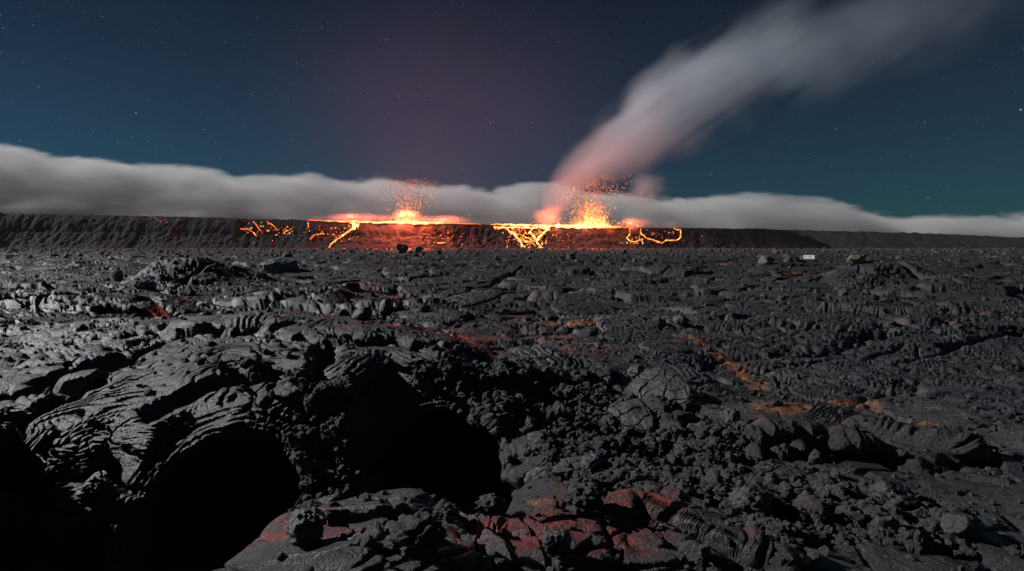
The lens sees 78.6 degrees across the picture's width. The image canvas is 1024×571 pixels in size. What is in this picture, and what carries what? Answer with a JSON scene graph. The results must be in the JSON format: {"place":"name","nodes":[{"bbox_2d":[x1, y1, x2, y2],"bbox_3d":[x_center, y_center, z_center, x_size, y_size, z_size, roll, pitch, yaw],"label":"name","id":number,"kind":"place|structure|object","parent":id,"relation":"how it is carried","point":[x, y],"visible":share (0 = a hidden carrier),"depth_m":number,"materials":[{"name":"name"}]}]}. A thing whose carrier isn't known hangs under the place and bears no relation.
{"place":"outdoors","nodes":[
{"label":"outdoors","id":0,"kind":"place"},
{"bbox_2d":[0,213,830,248],"bbox_3d":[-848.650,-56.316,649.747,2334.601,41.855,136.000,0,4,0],"label":"caldera ridge","id":1,"kind":"structure","parent":0,"point":[21,230],"depth_m":619.65,"materials":[{"name":"black stone"}]},
{"bbox_2d":[240,221,289,235],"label":"lava breakout","id":2,"kind":"object","parent":1,"relation":"on","point":[260,230],"visible":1,"depth_m":622.68,"materials":[{"name":"orange liquid"}]},
{"bbox_2d":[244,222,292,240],"bbox_3d":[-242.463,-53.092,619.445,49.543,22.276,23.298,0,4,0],"label":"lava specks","id":3,"kind":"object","parent":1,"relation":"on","point":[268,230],"visible":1,"depth_m":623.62,"materials":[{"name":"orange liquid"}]},
{"bbox_2d":[327,220,359,247],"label":"lava flow","id":4,"kind":"object","parent":1,"relation":"on","point":[354,225],"visible":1,"depth_m":624.30,"materials":[{"name":"liquid"}]},
{"bbox_2d":[134,218,568,244],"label":"lava specks","id":5,"kind":"object","parent":1,"relation":"on","point":[417,243],"visible":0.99,"depth_m":621.50,"materials":[{"name":"orange liquid"}]},
{"bbox_2d":[308,220,479,224],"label":"lava lake","id":6,"kind":"structure","parent":1,"relation":"on","point":[417,222],"depth_m":631.49,"materials":[{"name":"orange liquid"}]},
{"bbox_2d":[352,177,465,222],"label":"lava fountain","id":7,"kind":"object","parent":1,"relation":"on","point":[406,218],"visible":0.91,"depth_m":635.62,"materials":[{"name":"orange liquid"}]},
{"bbox_2d":[494,226,556,247],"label":"lava flow","id":8,"kind":"object","parent":1,"relation":"on","point":[529,232],"visible":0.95,"depth_m":620.59,"materials":[{"name":"liquid"}]},
{"bbox_2d":[490,224,629,228],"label":"lava lake","id":9,"kind":"structure","parent":1,"relation":"on","point":[567,226],"depth_m":631.53,"materials":[{"name":"liquid"}]},
{"bbox_2d":[529,175,649,226],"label":"lava fountain","id":10,"kind":"object","parent":1,"relation":"on","point":[588,220],"visible":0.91,"depth_m":635.70,"materials":[{"name":"orange liquid"}]},
{"bbox_2d":[609,228,683,243],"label":"lava flow","id":11,"kind":"object","parent":1,"relation":"on","point":[650,239],"visible":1,"depth_m":620.22,"materials":[{"name":"orange liquid"}]},
{"bbox_2d":[0,248,1023,570],"bbox_3d":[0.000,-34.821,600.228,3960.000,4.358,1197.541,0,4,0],"label":"lava field","id":12,"kind":"structure","parent":0,"point":[196,408],"depth_m":10.46,"materials":[{"name":"black stone"}]},
{"bbox_2d":[74,477,112,503],"bbox_3d":[-5.202,2.558,7.823,0.432,0.339,0.432,0,4,0],"label":"clinker lump","id":13,"kind":"object","parent":12,"relation":"on","point":[93,489],"visible":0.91,"depth_m":7.71,"materials":[{"name":"black stone"}]},
{"bbox_2d":[112,269,122,280],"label":"boulder","id":14,"kind":"object","parent":12,"relation":"on","point":[117,274],"visible":0.95,"depth_m":54.24,"materials":[{"name":"black stone"}]},
{"bbox_2d":[133,279,156,289],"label":"boulder","id":15,"kind":"object","parent":12,"relation":"on","point":[148,284],"visible":0.94,"depth_m":42.01,"materials":[{"name":"black stone"}]},
{"bbox_2d":[114,438,304,570],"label":"lava tube","id":16,"kind":"object","parent":12,"relation":"on","point":[214,504],"visible":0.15,"depth_m":8.97,"materials":[{"name":"black stone"}]},
{"bbox_2d":[258,257,298,273],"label":"boulder","id":17,"kind":"object","parent":12,"relation":"on","point":[280,265],"visible":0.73,"depth_m":78.47,"materials":[{"name":"black stone"}]},
{"bbox_2d":[286,506,325,548],"bbox_3d":[-1.596,1.887,4.842,0.286,0.330,0.327,-2,4,-27],"label":"boulder","id":18,"kind":"object","parent":12,"relation":"on","point":[305,528],"visible":0.88,"depth_m":4.74,"materials":[{"name":"grey stone"}]},
{"bbox_2d":[342,282,359,290],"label":"boulder","id":19,"kind":"object","parent":12,"relation":"on","point":[351,286],"visible":0.93,"depth_m":45.55,"materials":[{"name":"black stone"}]},
{"bbox_2d":[319,348,387,390],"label":"crust slab","id":20,"kind":"structure","parent":12,"relation":"on","point":[368,364],"depth_m":9.95,"materials":[{"name":"grey stone"}]},
{"bbox_2d":[352,307,372,319],"bbox_3d":[-2.975,0.569,12.394,0.330,0.300,0.450,-3,5,-43],"label":"boulder","id":21,"kind":"object","parent":12,"relation":"on","point":[363,313],"visible":0.95,"depth_m":12.29,"materials":[{"name":"grey stone"}]},
{"bbox_2d":[379,297,392,315],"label":"boulder","id":22,"kind":"object","parent":12,"relation":"on","point":[386,306],"visible":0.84,"depth_m":26.11,"materials":[{"name":"grey stone"}]},
{"bbox_2d":[395,243,407,252],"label":"boulder","id":23,"kind":"object","parent":12,"relation":"on","point":[401,248],"visible":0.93,"depth_m":244.89,"materials":[{"name":"black stone"}]},
{"bbox_2d":[381,510,446,561],"bbox_3d":[-0.711,1.858,4.638,0.468,0.324,0.467,0,4,0],"label":"clinker lump","id":24,"kind":"object","parent":12,"relation":"on","point":[420,534],"visible":0.98,"depth_m":4.54,"materials":[{"name":"grey stone"}]},
{"bbox_2d":[414,246,422,252],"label":"boulder","id":25,"kind":"object","parent":12,"relation":"on","point":[418,249],"visible":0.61,"depth_m":267.66,"materials":[{"name":"black stone"}]},
{"bbox_2d":[362,412,512,515],"bbox_3d":[-0.813,2.793,11.102,2.282,1.890,6.099,0,4,0],"label":"lava tube","id":26,"kind":"object","parent":12,"relation":"on","point":[449,457],"visible":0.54,"depth_m":10.61,"materials":[{"name":"black stone"}]},
{"bbox_2d":[433,499,460,520],"bbox_3d":[-0.564,1.940,5.396,0.245,0.160,0.245,0,4,0],"label":"clinker lump","id":27,"kind":"object","parent":12,"relation":"on","point":[444,510],"visible":0.99,"depth_m":5.34,"materials":[{"name":"grey stone"}]},
{"bbox_2d":[441,318,465,328],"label":"crust slab","id":28,"kind":"structure","parent":12,"relation":"on","point":[458,323],"depth_m":22.65,"materials":[{"name":"grey stone"}]},
{"bbox_2d":[443,289,503,307],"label":"crust slab","id":29,"kind":"structure","parent":12,"relation":"on","point":[473,298],"depth_m":27.46,"materials":[{"name":"grey stone"}]},
{"bbox_2d":[474,493,506,515],"bbox_3d":[-0.197,2.070,5.897,0.273,0.198,0.290,2,4,24],"label":"clinker lump","id":30,"kind":"object","parent":12,"relation":"on","point":[492,504],"visible":1,"depth_m":5.82,"materials":[{"name":"grey stone"}]},
{"bbox_2d":[0,246,1023,570],"bbox_3d":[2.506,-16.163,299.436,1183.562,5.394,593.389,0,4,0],"label":"lava rubble","id":31,"kind":"object","parent":12,"relation":"on","point":[850,504],"visible":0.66,"depth_m":8.95,"materials":[{"name":"black stone"}]},
{"bbox_2d":[512,344,573,370],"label":"crust slab","id":32,"kind":"structure","parent":12,"relation":"on","point":[541,355],"depth_m":12.78,"materials":[{"name":"grey stone"}]},
{"bbox_2d":[542,528,571,554],"bbox_3d":[0.371,2.083,5.102,0.250,0.220,0.250,0,4,0],"label":"boulder","id":33,"kind":"object","parent":12,"relation":"on","point":[557,541],"visible":0.99,"depth_m":5.01,"materials":[{"name":"grey stone"}]},
{"bbox_2d":[524,453,603,483],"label":"crust slab","id":34,"kind":"structure","parent":12,"relation":"on","point":[596,460],"depth_m":7.96,"materials":[{"name":"grey stone"}]},
{"bbox_2d":[559,482,603,514],"bbox_3d":[0.676,2.050,6.004,0.425,0.281,0.399,-3,4,-36],"label":"clinker lump","id":35,"kind":"object","parent":12,"relation":"on","point":[584,497],"visible":0.97,"depth_m":5.91,"materials":[{"name":"grey stone"}]},
{"bbox_2d":[551,299,617,314],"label":"crust slab","id":36,"kind":"structure","parent":12,"relation":"on","point":[568,306],"depth_m":26.13,"materials":[{"name":"grey stone"}]},
{"bbox_2d":[583,362,613,385],"bbox_3d":[1.587,1.847,12.382,0.847,0.521,1.064,0,4,0],"label":"rock","id":37,"kind":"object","parent":12,"relation":"on","point":[602,372],"depth_m":12.27,"materials":[{"name":"grey stone"}]},
{"bbox_2d":[596,316,660,335],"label":"crust slab","id":38,"kind":"structure","parent":12,"relation":"on","point":[615,325],"depth_m":18.76,"materials":[{"name":"grey stone"}]},
{"bbox_2d":[603,397,657,432],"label":"crust slab","id":39,"kind":"structure","parent":12,"relation":"on","point":[636,413],"depth_m":9.86,"materials":[{"name":"grey stone"}]},
{"bbox_2d":[627,364,644,378],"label":"boulder","id":40,"kind":"object","parent":12,"relation":"on","point":[633,371],"visible":0.64,"depth_m":12.36,"materials":[{"name":"grey stone"}]},
{"bbox_2d":[629,367,695,409],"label":"crust slab","id":41,"kind":"structure","parent":12,"relation":"on","point":[662,382],"depth_m":10.96,"materials":[{"name":"grey stone"}]},
{"bbox_2d":[638,340,693,353],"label":"crust slab","id":42,"kind":"structure","parent":12,"relation":"on","point":[672,346],"depth_m":15.35,"materials":[{"name":"grey stone"}]},
{"bbox_2d":[673,314,689,325],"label":"boulder","id":43,"kind":"object","parent":12,"relation":"on","point":[681,319],"visible":0.94,"depth_m":20.50,"materials":[{"name":"grey stone"}]},
{"bbox_2d":[720,407,740,423],"bbox_3d":[3.414,2.050,9.753,0.331,0.292,0.331,0,4,0],"label":"boulder","id":44,"kind":"object","parent":12,"relation":"on","point":[730,415],"visible":0.86,"depth_m":9.68,"materials":[{"name":"grey stone"}]},
{"bbox_2d":[727,485,771,513],"bbox_3d":[2.519,2.269,6.596,0.453,0.336,0.453,0,4,0],"label":"boulder","id":45,"kind":"object","parent":12,"relation":"on","point":[747,499],"visible":0.91,"depth_m":6.48,"materials":[{"name":"grey stone"}]},
{"bbox_2d":[758,255,772,264],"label":"boulder","id":46,"kind":"object","parent":12,"relation":"on","point":[764,259],"visible":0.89,"depth_m":92.15,"materials":[{"name":"grey stone"}]},
{"bbox_2d":[804,255,814,260],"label":"sign","id":47,"kind":"object","parent":12,"relation":"on","point":[809,257],"visible":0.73,"depth_m":125.12,"materials":[{"name":"white metal"}]},
{"bbox_2d":[847,254,865,262],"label":"boulder","id":48,"kind":"object","parent":12,"relation":"on","point":[856,258],"visible":0.99,"depth_m":59.84,"materials":[{"name":"grey stone"}]},
{"bbox_2d":[868,480,920,509],"bbox_3d":[4.384,2.432,7.228,0.566,0.354,0.566,0,4,0],"label":"boulder","id":49,"kind":"object","parent":12,"relation":"on","point":[900,494],"visible":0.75,"depth_m":7.13,"materials":[{"name":"grey stone"}]},
{"bbox_2d":[935,511,985,541],"bbox_3d":[4.552,2.445,6.374,0.436,0.312,0.437,0,4,0],"label":"boulder","id":50,"kind":"object","parent":12,"relation":"on","point":[965,526],"visible":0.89,"depth_m":6.23,"materials":[{"name":"grey stone"}]},
{"bbox_2d":[0,0,1023,236],"label":"sky","id":51,"kind":"structure","parent":0,"point":[893,116],"materials":[{"name":"blue"}]},
{"bbox_2d":[679,227,1023,247],"bbox_3d":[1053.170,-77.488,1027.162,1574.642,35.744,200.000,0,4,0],"label":"distant ridge","id":52,"kind":"structure","parent":0,"point":[851,239],"depth_m":977.12,"materials":[{"name":"black stone"}]}
]}

